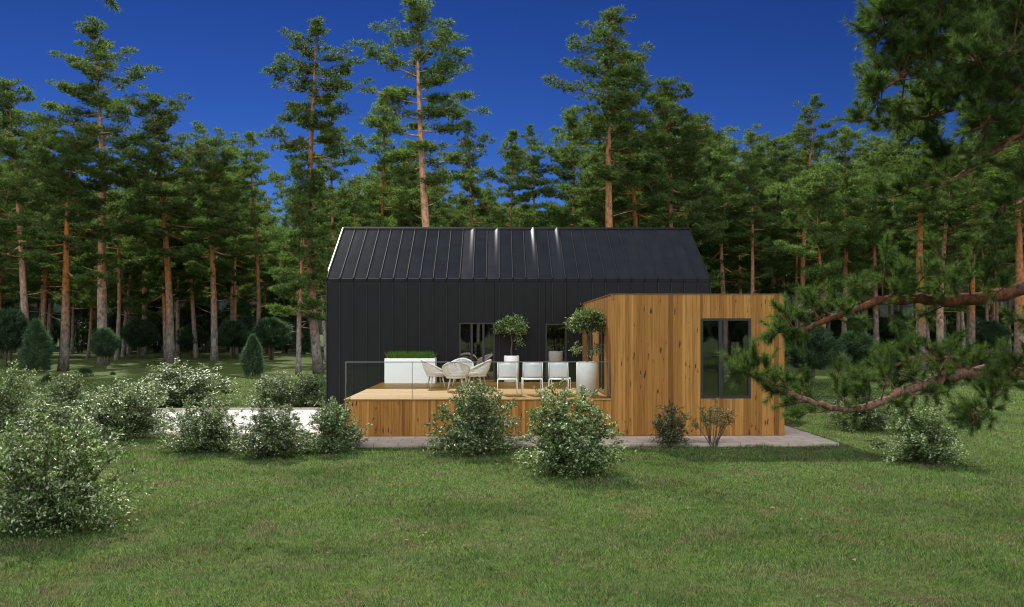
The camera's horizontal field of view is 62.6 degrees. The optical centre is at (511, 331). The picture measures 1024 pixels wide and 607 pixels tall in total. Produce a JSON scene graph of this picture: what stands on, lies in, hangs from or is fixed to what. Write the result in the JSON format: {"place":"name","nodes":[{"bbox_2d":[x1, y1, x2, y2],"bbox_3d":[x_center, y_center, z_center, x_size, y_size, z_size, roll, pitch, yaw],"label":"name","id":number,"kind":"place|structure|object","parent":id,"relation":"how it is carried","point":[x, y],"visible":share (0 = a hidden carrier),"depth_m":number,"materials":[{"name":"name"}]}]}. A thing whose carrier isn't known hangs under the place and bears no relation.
{"place":"outdoors","nodes":[
{"label":"outdoors","id":0,"kind":"place"},
{"bbox_2d":[18,410,342,432],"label":"driveway","id":1,"kind":"structure","parent":0,"point":[304,419],"depth_m":27.33,"materials":[{"name":"concrete"}]},
{"bbox_2d":[30,370,105,413],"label":"shrub","id":2,"kind":"object","parent":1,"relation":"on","point":[63,391],"visible":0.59,"depth_m":28.26,"materials":[{"name":"green plant"}]},
{"bbox_2d":[68,375,180,440],"bbox_3d":[-10.537,2.071,22.879,3.199,1.711,3.454,0,0,-33],"label":"shrub","id":3,"kind":"object","parent":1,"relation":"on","point":[131,411],"visible":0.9,"depth_m":22.39,"materials":[{"name":"green plant"}]},
{"bbox_2d":[0,335,1023,606],"bbox_3d":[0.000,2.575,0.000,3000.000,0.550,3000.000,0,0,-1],"label":"ground","id":4,"kind":"structure","parent":0,"point":[132,365],"depth_m":12.04,"materials":[{"name":"green plant"}]},
{"bbox_2d":[0,307,32,366],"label":"round tree","id":5,"kind":"object","parent":4,"relation":"on","point":[14,322],"visible":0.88,"depth_m":56.80,"materials":[{"name":"green plant"}]},
{"bbox_2d":[0,189,37,357],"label":"pine tree","id":6,"kind":"object","parent":4,"relation":"on","point":[5,288],"visible":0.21,"depth_m":71.25,"materials":[{"name":"green plant"}]},
{"bbox_2d":[0,359,44,432],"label":"shrub","id":7,"kind":"object","parent":4,"relation":"on","point":[10,406],"visible":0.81,"depth_m":23.07,"materials":[{"name":"green plant"}]},
{"bbox_2d":[14,317,57,371],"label":"young conifer","id":8,"kind":"object","parent":4,"relation":"on","point":[36,334],"visible":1,"depth_m":52.11,"materials":[{"name":"green plant"}]},
{"bbox_2d":[2,173,80,354],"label":"pine tree","id":9,"kind":"object","parent":4,"relation":"on","point":[10,299],"visible":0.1,"depth_m":82.00,"materials":[{"name":"green plant"}]},
{"bbox_2d":[0,128,90,353],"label":"pine tree","id":10,"kind":"object","parent":4,"relation":"on","point":[31,183],"visible":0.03,"depth_m":71.10,"materials":[{"name":"green plant"}]},
{"bbox_2d":[0,76,96,323],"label":"pine tree","id":11,"kind":"object","parent":4,"relation":"on","point":[11,116],"visible":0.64,"depth_m":60.95,"materials":[{"name":"green plant"}]},
{"bbox_2d":[0,187,97,351],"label":"pine tree","id":12,"kind":"object","parent":4,"relation":"on","point":[34,281],"visible":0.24,"depth_m":71.02,"materials":[{"name":"green plant"}]},
{"bbox_2d":[2,183,106,337],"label":"pine tree","id":13,"kind":"object","parent":4,"relation":"on","point":[49,317],"visible":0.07,"depth_m":84.70,"materials":[{"name":"green plant"}]},
{"bbox_2d":[0,396,125,466],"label":"shrub","id":14,"kind":"object","parent":4,"relation":"on","point":[60,415],"visible":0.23,"depth_m":18.57,"materials":[{"name":"green plant"}]},
{"bbox_2d":[0,121,141,370],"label":"pine tree","id":15,"kind":"object","parent":4,"relation":"on","point":[74,154],"visible":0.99,"depth_m":53.23,"materials":[{"name":"green plant"}]},
{"bbox_2d":[57,296,96,352],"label":"ragged tree","id":16,"kind":"object","parent":4,"relation":"on","point":[83,315],"visible":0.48,"depth_m":90.55,"materials":[{"name":"green plant"}]},
{"bbox_2d":[0,409,157,539],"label":"shrub","id":17,"kind":"object","parent":4,"relation":"on","point":[45,498],"visible":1,"depth_m":11.92,"materials":[{"name":"green plant"}]},
{"bbox_2d":[24,14,162,364],"bbox_3d":[-29.455,-9.761,59.266,7.374,24.611,7.926,0,0,-43],"label":"pine tree","id":18,"kind":"object","parent":4,"relation":"on","point":[80,92],"visible":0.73,"depth_m":58.98,"materials":[{"name":"green plant"}]},
{"bbox_2d":[60,221,130,357],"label":"pine tree","id":19,"kind":"object","parent":4,"relation":"on","point":[81,302],"visible":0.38,"depth_m":72.24,"materials":[{"name":"green plant"}]},
{"bbox_2d":[88,327,121,368],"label":"round tree","id":20,"kind":"object","parent":4,"relation":"on","point":[105,342],"visible":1,"depth_m":55.14,"materials":[{"name":"green plant"}]},
{"bbox_2d":[82,172,143,359],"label":"pine tree","id":21,"kind":"object","parent":4,"relation":"on","point":[116,243],"visible":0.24,"depth_m":67.35,"materials":[{"name":"green plant"}]},
{"bbox_2d":[86,194,162,356],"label":"pine tree","id":22,"kind":"object","parent":4,"relation":"on","point":[136,269],"visible":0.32,"depth_m":74.57,"materials":[{"name":"green plant"}]},
{"bbox_2d":[115,316,161,357],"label":"round tree","id":23,"kind":"object","parent":4,"relation":"on","point":[135,335],"visible":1,"depth_m":70.81,"materials":[{"name":"green plant"}]},
{"bbox_2d":[106,166,186,354],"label":"pine tree","id":24,"kind":"object","parent":4,"relation":"on","point":[144,290],"visible":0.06,"depth_m":81.13,"materials":[{"name":"green plant"}]},
{"bbox_2d":[90,90,239,364],"bbox_3d":[-24.511,-7.200,59.205,10.241,19.441,12.015,-2,0,-16],"label":"pine tree","id":25,"kind":"object","parent":4,"relation":"on","point":[158,162],"visible":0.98,"depth_m":58.70,"materials":[{"name":"green plant"}]},
{"bbox_2d":[147,297,182,352],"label":"ragged tree","id":26,"kind":"object","parent":4,"relation":"on","point":[155,346],"visible":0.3,"depth_m":90.70,"materials":[{"name":"green plant"}]},
{"bbox_2d":[125,197,208,359],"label":"pine tree","id":27,"kind":"object","parent":4,"relation":"on","point":[156,244],"visible":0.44,"depth_m":67.82,"materials":[{"name":"green plant"}]},
{"bbox_2d":[114,357,242,407],"bbox_3d":[-12.731,2.006,32.022,4.894,2.031,4.573,0,0,2],"label":"shrub","id":28,"kind":"object","parent":4,"relation":"on","point":[179,390],"visible":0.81,"depth_m":31.62,"materials":[{"name":"green plant"}]},
{"bbox_2d":[149,159,214,357],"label":"pine tree","id":29,"kind":"object","parent":4,"relation":"on","point":[177,310],"visible":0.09,"depth_m":73.32,"materials":[{"name":"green plant"}]},
{"bbox_2d":[140,186,236,357],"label":"pine tree","id":30,"kind":"object","parent":4,"relation":"on","point":[181,295],"visible":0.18,"depth_m":72.63,"materials":[{"name":"green plant"}]},
{"bbox_2d":[175,322,210,357],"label":"round tree","id":31,"kind":"object","parent":4,"relation":"on","point":[185,336],"visible":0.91,"depth_m":73.00,"materials":[{"name":"green plant"}]},
{"bbox_2d":[148,394,246,453],"bbox_3d":[-7.430,2.220,20.206,2.383,1.384,2.207,0,0,17],"label":"shrub","id":32,"kind":"object","parent":4,"relation":"on","point":[210,431],"visible":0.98,"depth_m":19.89,"materials":[{"name":"green plant"}]},
{"bbox_2d":[180,304,226,351],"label":"round tree","id":33,"kind":"object","parent":4,"relation":"on","point":[204,324],"visible":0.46,"depth_m":92.22,"materials":[{"name":"green plant"}]},
{"bbox_2d":[160,120,270,360],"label":"pine tree","id":34,"kind":"object","parent":4,"relation":"on","point":[212,201],"visible":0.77,"depth_m":65.45,"materials":[{"name":"green plant"}]},
{"bbox_2d":[189,201,265,354],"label":"pine tree","id":35,"kind":"object","parent":4,"relation":"on","point":[228,284],"visible":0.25,"depth_m":80.08,"materials":[{"name":"green plant"}]},
{"bbox_2d":[177,156,279,353],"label":"pine tree","id":36,"kind":"object","parent":4,"relation":"on","point":[245,289],"visible":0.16,"depth_m":86.64,"materials":[{"name":"green plant"}]},
{"bbox_2d":[210,319,250,357],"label":"round tree","id":37,"kind":"object","parent":4,"relation":"on","point":[228,335],"visible":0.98,"depth_m":70.92,"materials":[{"name":"green plant"}]},
{"bbox_2d":[218,297,255,353],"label":"ragged tree","id":38,"kind":"object","parent":4,"relation":"on","point":[249,319],"visible":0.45,"depth_m":84.25,"materials":[{"name":"green plant"}]},
{"bbox_2d":[201,164,274,355],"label":"pine tree","id":39,"kind":"object","parent":4,"relation":"on","point":[251,266],"visible":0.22,"depth_m":79.46,"materials":[{"name":"green plant"}]},
{"bbox_2d":[214,130,284,337],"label":"pine tree","id":40,"kind":"object","parent":4,"relation":"on","point":[258,157],"visible":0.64,"depth_m":71.16,"materials":[{"name":"green plant"}]},
{"bbox_2d":[238,333,266,375],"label":"young conifer","id":41,"kind":"object","parent":4,"relation":"on","point":[253,346],"visible":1,"depth_m":49.46,"materials":[{"name":"green plant"}]},
{"bbox_2d":[242,316,294,359],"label":"round tree","id":42,"kind":"object","parent":4,"relation":"on","point":[273,327],"visible":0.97,"depth_m":67.01,"materials":[{"name":"green plant"}]},
{"bbox_2d":[226,398,317,460],"bbox_3d":[-5.481,2.200,19.342,2.080,1.382,2.217,0,0,-18],"label":"shrub","id":43,"kind":"object","parent":4,"relation":"on","point":[270,436],"visible":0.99,"depth_m":19.00,"materials":[{"name":"green plant"}]},
{"bbox_2d":[241,370,305,407],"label":"shrub","id":44,"kind":"object","parent":4,"relation":"on","point":[275,394],"visible":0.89,"depth_m":30.93,"materials":[{"name":"green plant"}]},
{"bbox_2d":[251,235,304,352],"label":"pine tree","id":45,"kind":"object","parent":4,"relation":"on","point":[275,257],"visible":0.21,"depth_m":88.38,"materials":[{"name":"green plant"}]},
{"bbox_2d":[290,316,320,353],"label":"ragged tree","id":46,"kind":"object","parent":4,"relation":"on","point":[305,342],"visible":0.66,"depth_m":84.48,"materials":[{"name":"green plant"}]},
{"bbox_2d":[288,372,325,407],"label":"shrub","id":47,"kind":"object","parent":4,"relation":"on","point":[311,389],"visible":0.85,"depth_m":31.80,"materials":[{"name":"green plant"}]},
{"bbox_2d":[279,222,335,361],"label":"pine tree","id":48,"kind":"object","parent":4,"relation":"on","point":[322,271],"visible":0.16,"depth_m":63.91,"materials":[{"name":"green plant"}]},
{"bbox_2d":[264,160,356,374],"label":"pine tree","id":49,"kind":"object","parent":4,"relation":"on","point":[300,205],"visible":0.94,"depth_m":50.49,"materials":[{"name":"green plant"}]},
{"bbox_2d":[254,16,374,373],"bbox_3d":[-11.828,-8.281,51.553,6.380,22.069,7.877,0,0,1],"label":"pine tree","id":50,"kind":"object","parent":4,"relation":"on","point":[312,115],"visible":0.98,"depth_m":51.34,"materials":[{"name":"green plant"}]},
{"bbox_2d":[290,396,371,455],"bbox_3d":[-4.305,2.227,19.827,1.908,1.396,1.836,0,0,17],"label":"shrub","id":51,"kind":"object","parent":4,"relation":"on","point":[332,436],"visible":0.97,"depth_m":19.68,"materials":[{"name":"green plant"}]},
{"bbox_2d":[286,104,380,296],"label":"pine tree","id":52,"kind":"object","parent":4,"relation":"on","point":[332,225],"visible":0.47,"depth_m":61.16,"materials":[{"name":"green plant"}]},
{"bbox_2d":[331,91,428,226],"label":"pine tree","id":53,"kind":"object","parent":4,"relation":"on","point":[370,190],"visible":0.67,"depth_m":57.92,"materials":[{"name":"green plant"}]},
{"bbox_2d":[364,139,449,226],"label":"pine tree","id":54,"kind":"object","parent":4,"relation":"on","point":[412,221],"visible":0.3,"depth_m":67.17,"materials":[{"name":"green plant"}]},
{"bbox_2d":[347,0,492,226],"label":"pine tree","id":55,"kind":"object","parent":4,"relation":"on","point":[417,16],"visible":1,"depth_m":49.48,"materials":[{"name":"green plant"}]},
{"bbox_2d":[428,117,506,226],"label":"pine tree","id":56,"kind":"object","parent":4,"relation":"on","point":[473,190],"visible":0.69,"depth_m":64.03,"materials":[{"name":"green plant"}]},
{"bbox_2d":[422,374,527,456],"bbox_3d":[-0.834,1.969,19.816,2.742,1.954,2.660,0,0,37],"label":"shrub","id":57,"kind":"object","parent":4,"relation":"on","point":[470,431],"visible":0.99,"depth_m":19.63,"materials":[{"name":"green plant"}]},
{"bbox_2d":[447,180,514,225],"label":"pine tree","id":58,"kind":"object","parent":4,"relation":"on","point":[490,195],"visible":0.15,"depth_m":138.03,"materials":[{"name":"green plant"}]},
{"bbox_2d":[468,129,549,226],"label":"pine tree","id":59,"kind":"object","parent":4,"relation":"on","point":[499,218],"visible":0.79,"depth_m":60.19,"materials":[{"name":"green plant"}]},
{"bbox_2d":[326,227,710,409],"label":"metal house","id":60,"kind":"structure","parent":4,"relation":"on","point":[447,294],"depth_m":29.63,"materials":[{"name":"black metal"}]},
{"bbox_2d":[459,323,494,379],"bbox_3d":[-1.236,0.705,29.692,1.248,2.019,0.300,0,0,-1],"label":"terrace door","id":61,"kind":"structure","parent":60,"relation":"in","point":[465,329],"depth_m":29.55,"materials":[{"name":"black glass"}]},
{"bbox_2d":[504,123,561,226],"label":"pine tree","id":62,"kind":"object","parent":4,"relation":"on","point":[533,159],"visible":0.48,"depth_m":65.37,"materials":[{"name":"green plant"}]},
{"bbox_2d":[511,377,640,480],"bbox_3d":[1.116,1.914,17.009,2.380,1.990,2.538,0,0,-40],"label":"shrub","id":63,"kind":"object","parent":4,"relation":"on","point":[567,447],"visible":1,"depth_m":16.66,"materials":[{"name":"green plant"}]},
{"bbox_2d":[504,104,650,226],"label":"pine tree","id":64,"kind":"object","parent":4,"relation":"on","point":[560,216],"visible":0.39,"depth_m":61.33,"materials":[{"name":"green plant"}]},
{"bbox_2d":[541,3,665,226],"bbox_3d":[5.835,-8.389,50.327,6.858,22.347,7.710,-1,0,44],"label":"pine tree","id":65,"kind":"object","parent":4,"relation":"on","point":[611,80],"visible":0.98,"depth_m":49.72,"materials":[{"name":"green plant"}]},
{"bbox_2d":[557,40,720,226],"bbox_3d":[7.864,-7.960,55.008,10.497,21.231,8.948,-1,0,-43],"label":"pine tree","id":66,"kind":"object","parent":4,"relation":"on","point":[595,211],"visible":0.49,"depth_m":54.27,"materials":[{"name":"green plant"}]},
{"bbox_2d":[588,75,752,267],"bbox_3d":[11.213,-7.514,58.630,9.928,20.201,11.506,0,0,43],"label":"pine tree","id":67,"kind":"object","parent":4,"relation":"on","point":[687,167],"visible":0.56,"depth_m":56.99,"materials":[{"name":"green plant"}]},
{"bbox_2d":[649,402,692,447],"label":"shrub","id":68,"kind":"object","parent":4,"relation":"on","point":[668,436],"visible":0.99,"depth_m":20.58,"materials":[{"name":"green plant"}]},
{"bbox_2d":[657,112,743,264],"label":"pine tree","id":69,"kind":"object","parent":4,"relation":"on","point":[726,260],"visible":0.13,"depth_m":67.42,"materials":[{"name":"green plant"}]},
{"bbox_2d":[687,397,737,447],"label":"shrub","id":70,"kind":"object","parent":4,"relation":"on","point":[706,419],"visible":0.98,"depth_m":20.66,"materials":[{"name":"green plant"}]},
{"bbox_2d":[679,133,794,293],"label":"pine tree","id":71,"kind":"object","parent":4,"relation":"on","point":[721,157],"visible":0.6,"depth_m":65.03,"materials":[{"name":"green plant"}]},
{"bbox_2d":[707,181,775,293],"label":"pine tree","id":72,"kind":"object","parent":4,"relation":"on","point":[742,260],"visible":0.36,"depth_m":69.42,"materials":[{"name":"green plant"}]},
{"bbox_2d":[706,131,790,293],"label":"pine tree","id":73,"kind":"object","parent":4,"relation":"on","point":[755,184],"visible":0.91,"depth_m":64.33,"materials":[{"name":"green plant"}]},
{"bbox_2d":[724,188,801,293],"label":"pine tree","id":74,"kind":"object","parent":4,"relation":"on","point":[774,262],"visible":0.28,"depth_m":71.55,"materials":[{"name":"green plant"}]},
{"bbox_2d":[730,123,818,293],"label":"pine tree","id":75,"kind":"object","parent":4,"relation":"on","point":[779,165],"visible":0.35,"depth_m":74.72,"materials":[{"name":"green plant"}]},
{"bbox_2d":[771,183,825,326],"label":"pine tree","id":76,"kind":"object","parent":4,"relation":"on","point":[795,273],"visible":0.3,"depth_m":70.47,"materials":[{"name":"green plant"}]},
{"bbox_2d":[778,93,848,324],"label":"pine tree","id":77,"kind":"object","parent":4,"relation":"on","point":[806,133],"visible":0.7,"depth_m":60.15,"materials":[{"name":"green plant"}]},
{"bbox_2d":[784,322,847,386],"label":"round tree","id":78,"kind":"object","parent":4,"relation":"on","point":[823,342],"visible":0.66,"depth_m":41.52,"materials":[{"name":"green plant"}]},
{"bbox_2d":[762,154,882,368],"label":"pine tree","id":79,"kind":"object","parent":4,"relation":"on","point":[816,190],"visible":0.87,"depth_m":54.93,"materials":[{"name":"green plant"}]},
{"bbox_2d":[792,124,898,334],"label":"pine tree","id":80,"kind":"object","parent":4,"relation":"on","point":[851,248],"visible":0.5,"depth_m":63.47,"materials":[{"name":"green plant"}]},
{"bbox_2d":[836,330,878,367],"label":"round tree","id":81,"kind":"object","parent":4,"relation":"on","point":[857,350],"visible":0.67,"depth_m":47.77,"materials":[{"name":"green plant"}]},
{"bbox_2d":[821,393,898,432],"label":"shrub","id":82,"kind":"object","parent":4,"relation":"on","point":[871,419],"visible":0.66,"depth_m":24.07,"materials":[{"name":"green plant"}]},
{"bbox_2d":[715,0,1023,439],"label":"pine tree","id":83,"kind":"object","parent":4,"relation":"on","point":[976,50],"visible":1,"depth_m":9.25,"materials":[{"name":"green plant"}]},
{"bbox_2d":[814,134,943,354],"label":"pine tree","id":84,"kind":"object","parent":4,"relation":"on","point":[878,235],"visible":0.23,"depth_m":67.68,"materials":[{"name":"green plant"}]},
{"bbox_2d":[843,104,977,372],"bbox_3d":[25.057,-5.576,51.354,8.221,16.550,6.910,0,0,1],"label":"pine tree","id":85,"kind":"object","parent":4,"relation":"on","point":[921,325],"visible":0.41,"depth_m":52.26,"materials":[{"name":"green plant"}]},
{"bbox_2d":[864,400,970,465],"bbox_3d":[8.838,2.206,18.466,2.095,1.442,2.178,0,0,41],"label":"shrub","id":86,"kind":"object","parent":4,"relation":"on","point":[926,445],"visible":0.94,"depth_m":18.09,"materials":[{"name":"green plant"}]},
{"bbox_2d":[881,148,977,353],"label":"pine tree","id":87,"kind":"object","parent":4,"relation":"on","point":[925,248],"visible":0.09,"depth_m":68.94,"materials":[{"name":"green plant"}]},
{"bbox_2d":[882,154,1014,368],"bbox_3d":[28.689,-4.663,56.201,7.011,14.557,9.368,0,0,-19],"label":"pine tree","id":88,"kind":"object","parent":4,"relation":"on","point":[961,234],"visible":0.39,"depth_m":55.27,"materials":[{"name":"green plant"}]},
{"bbox_2d":[904,189,1014,349],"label":"pine tree","id":89,"kind":"object","parent":4,"relation":"on","point":[990,283],"visible":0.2,"depth_m":65.29,"materials":[{"name":"green plant"}]},
{"bbox_2d":[923,131,1023,363],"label":"pine tree","id":90,"kind":"object","parent":4,"relation":"on","point":[970,316],"visible":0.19,"depth_m":60.32,"materials":[{"name":"green plant"}]},
{"bbox_2d":[959,123,1023,354],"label":"pine tree","id":91,"kind":"object","parent":4,"relation":"on","point":[996,175],"visible":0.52,"depth_m":50.19,"materials":[{"name":"green plant"}]},
{"bbox_2d":[975,319,1013,358],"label":"round tree","id":92,"kind":"object","parent":4,"relation":"on","point":[995,328],"visible":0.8,"depth_m":70.01,"materials":[{"name":"green plant"}]},
{"bbox_2d":[0,0,1023,287],"label":"sky","id":93,"kind":"structure","parent":0,"point":[746,63],"materials":[{"name":"blue"}]},
{"bbox_2d":[15,289,1014,334],"bbox_3d":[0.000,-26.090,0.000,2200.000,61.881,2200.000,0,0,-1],"label":"hills","id":94,"kind":"structure","parent":0,"point":[884,309],"depth_m":584.10,"materials":[{"name":"green plant"}]},
{"bbox_2d":[299,410,838,447],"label":"paving","id":95,"kind":"structure","parent":0,"point":[792,437],"depth_m":21.19,"materials":[{"name":"concrete"}]},
{"bbox_2d":[345,382,610,435],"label":"terrace","id":96,"kind":"structure","parent":95,"relation":"on","point":[376,406],"depth_m":22.06,"materials":[{"name":"brown wood"}]},
{"bbox_2d":[384,358,436,383],"bbox_3d":[-3.479,1.348,28.960,1.722,0.855,0.700,0,0,-1],"label":"planter box","id":97,"kind":"object","parent":96,"relation":"on","point":[401,372],"visible":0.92,"depth_m":28.61,"materials":[{"name":"white paint"}]},
{"bbox_2d":[442,361,469,390],"bbox_3d":[-1.673,1.324,25.085,0.848,0.911,0.777,0,0,-1],"label":"rope armchair","id":98,"kind":"object","parent":96,"relation":"on","point":[455,373],"visible":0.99,"depth_m":24.87,"materials":[{"name":"white fabric"}]},
{"bbox_2d":[497,362,517,394],"bbox_3d":[-0.135,1.319,23.836,0.584,0.916,0.596,0,0,-1],"label":"sling chair","id":99,"kind":"object","parent":96,"relation":"on","point":[506,370],"visible":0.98,"depth_m":23.60,"materials":[{"name":"white paint"}]},
{"bbox_2d":[504,355,518,381],"bbox_3d":[-0.015,1.312,29.436,0.528,0.925,0.528,0,0,-1],"label":"plant pot","id":100,"kind":"object","parent":96,"relation":"on","point":[511,358],"visible":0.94,"depth_m":29.24,"materials":[{"name":"white ceramic"}]},
{"bbox_2d":[492,312,530,355],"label":"potted tree","id":101,"kind":"object","parent":100,"relation":"in","point":[515,325],"visible":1,"depth_m":29.22,"materials":[{"name":"green plant"}]},
{"bbox_2d":[521,362,542,394],"bbox_3d":[0.567,1.319,23.849,0.584,0.916,0.596,0,0,-3],"label":"chair","id":102,"kind":"object","parent":96,"relation":"on","point":[532,370],"visible":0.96,"depth_m":23.61,"materials":[{"name":"white fabric"}]},
{"bbox_2d":[548,362,570,394],"bbox_3d":[1.351,1.319,23.864,0.584,0.916,0.596,0,0,12],"label":"chair","id":103,"kind":"object","parent":96,"relation":"on","point":[558,370],"visible":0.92,"depth_m":23.63,"materials":[{"name":"white fabric"}]},
{"bbox_2d":[576,362,597,395],"bbox_3d":[2.093,1.311,23.468,0.604,0.928,0.604,0,0,-1],"label":"plant pot","id":104,"kind":"object","parent":96,"relation":"on","point":[587,375],"visible":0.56,"depth_m":23.21,"materials":[{"name":"white ceramic"}]},
{"bbox_2d":[563,303,605,360],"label":"potted tree","id":105,"kind":"object","parent":104,"relation":"in","point":[588,320],"visible":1,"depth_m":23.27,"materials":[{"name":"green plant"}]},
{"bbox_2d":[582,294,783,435],"bbox_3d":[4.825,0.881,25.872,4.596,3.738,7.475,0,0,-1],"label":"timber annex","id":106,"kind":"object","parent":95,"relation":"on","point":[659,349],"visible":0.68,"depth_m":22.15,"materials":[{"name":"wood"}]},
{"bbox_2d":[701,318,750,398],"bbox_3d":[5.630,0.714,22.210,1.331,2.113,0.100,0,0,-1],"label":"window","id":107,"kind":"structure","parent":106,"relation":"in","point":[719,320],"depth_m":22.16,"materials":[{"name":"black glass"}]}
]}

